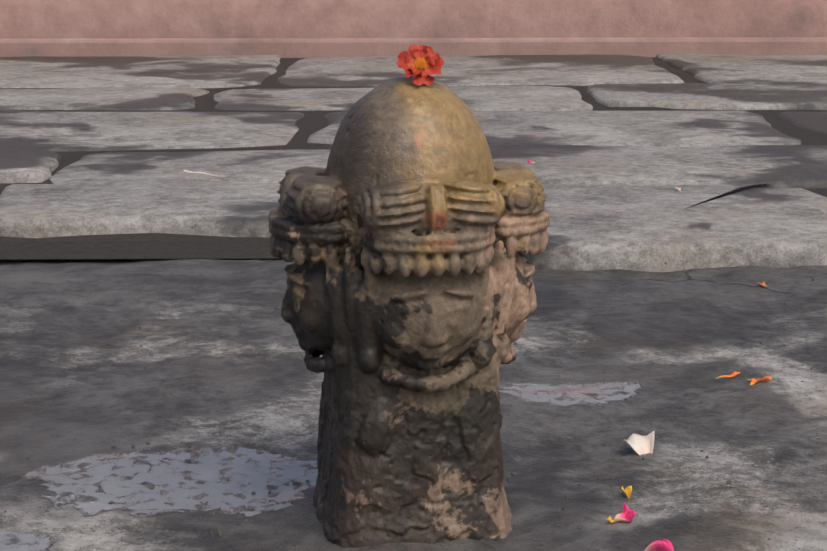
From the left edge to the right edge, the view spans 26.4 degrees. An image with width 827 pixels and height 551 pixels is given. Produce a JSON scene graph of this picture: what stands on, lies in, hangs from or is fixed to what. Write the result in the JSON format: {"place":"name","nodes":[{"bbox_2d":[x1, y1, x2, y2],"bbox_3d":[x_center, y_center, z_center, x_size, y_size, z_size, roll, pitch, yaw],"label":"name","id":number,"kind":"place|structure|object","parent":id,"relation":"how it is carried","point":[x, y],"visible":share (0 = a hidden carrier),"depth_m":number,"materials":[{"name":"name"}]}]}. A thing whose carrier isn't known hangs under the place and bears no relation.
{"place":"outdoors","nodes":[
{"label":"outdoors","id":0,"kind":"place"},
{"bbox_2d":[0,258,826,550],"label":"ground","id":1,"kind":"structure","parent":0,"point":[586,379],"depth_m":1.89,"materials":[{"name":"grey stone"}]},
{"bbox_2d":[4,279,813,550],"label":"floor grit crumbs","id":2,"kind":"object","parent":1,"relation":"on","point":[220,533],"visible":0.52,"depth_m":1.63,"materials":[{"name":"gravel"}]},
{"bbox_2d":[268,76,549,547],"bbox_3d":[-0.002,0.041,1.525,0.222,0.427,0.235,7,14,29],"label":"stone sculpture","id":3,"kind":"object","parent":1,"relation":"on","point":[409,225],"visible":1,"depth_m":1.46,"materials":[{"name":"stone"}]},
{"bbox_2d":[396,44,443,85],"bbox_3d":[0.005,-0.175,1.465,0.040,0.034,0.029,0,12,-1],"label":"marigold","id":4,"kind":"object","parent":3,"relation":"on","point":[422,62],"visible":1,"depth_m":1.46,"materials":[{"name":"red plant"}]},
{"bbox_2d":[0,54,826,271],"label":"paving slabs","id":5,"kind":"structure","parent":1,"relation":"on","point":[610,181],"depth_m":3.74,"materials":[{"name":"stone"}]},
{"bbox_2d":[184,170,217,175],"bbox_3d":[-0.389,-0.190,3.257,0.075,0.011,0.009,2,12,9],"label":"straw","id":6,"kind":"object","parent":5,"relation":"on","point":[199,172],"visible":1,"depth_m":3.26,"materials":[{"name":"beige plant"}]},
{"bbox_2d":[0,57,826,258],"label":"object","id":7,"kind":"object","parent":1,"relation":"on","point":[147,245],"visible":0.12,"depth_m":2.78,"materials":[{"name":"soil"}]},
{"bbox_2d":[607,516,617,522],"bbox_3d":[0.174,0.213,1.537,0.010,0.005,0.007,0,12,-1],"label":"flower petal","id":8,"kind":"object","parent":1,"relation":"on","point":[610,520],"visible":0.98,"depth_m":1.54,"materials":[{"name":"yellow plant"}]},
{"bbox_2d":[614,502,635,522],"bbox_3d":[0.186,0.208,1.540,0.018,0.016,0.015,3,12,14],"label":"flower petal","id":9,"kind":"object","parent":1,"relation":"on","point":[627,514],"visible":1,"depth_m":1.54,"materials":[{"name":"pink plant"}]},
{"bbox_2d":[622,486,631,498],"bbox_3d":[0.196,0.199,1.615,0.010,0.012,0.012,6,13,26],"label":"flower petal","id":10,"kind":"object","parent":1,"relation":"on","point":[627,491],"visible":1,"depth_m":1.61,"materials":[{"name":"yellow plant"}]},
{"bbox_2d":[623,431,654,455],"bbox_3d":[0.224,0.167,1.742,0.030,0.026,0.030,3,12,15],"label":"paper scrap","id":11,"kind":"object","parent":1,"relation":"on","point":[639,444],"visible":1,"depth_m":1.74,"materials":[{"name":"white paper"}]},
{"bbox_2d":[644,538,673,550],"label":"flower petal","id":12,"kind":"object","parent":1,"relation":"on","point":[662,545],"visible":0.96,"depth_m":1.46,"materials":[{"name":"pink plant"}]},
{"bbox_2d":[716,371,739,378],"bbox_3d":[0.360,0.114,2.014,0.029,0.007,0.010,0,12,-1],"label":"flower petal","id":13,"kind":"object","parent":1,"relation":"on","point":[735,373],"visible":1,"depth_m":2.01,"materials":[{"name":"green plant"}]},
{"bbox_2d":[750,378,758,385],"bbox_3d":[0.384,0.120,1.985,0.012,0.008,0.014,0,12,-1],"label":"flower petal","id":14,"kind":"object","parent":1,"relation":"on","point":[753,381],"visible":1,"depth_m":1.99,"materials":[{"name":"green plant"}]},
{"bbox_2d":[747,376,771,381],"bbox_3d":[0.393,0.117,1.999,0.028,0.008,0.007,4,13,18],"label":"flower petal","id":15,"kind":"object","parent":1,"relation":"on","point":[765,378],"visible":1,"depth_m":2.00,"materials":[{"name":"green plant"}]},
{"bbox_2d":[0,0,826,57],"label":"boundary wall","id":16,"kind":"structure","parent":0,"point":[331,28],"depth_m":5.97,"materials":[{"name":"pink paint"}]}
]}

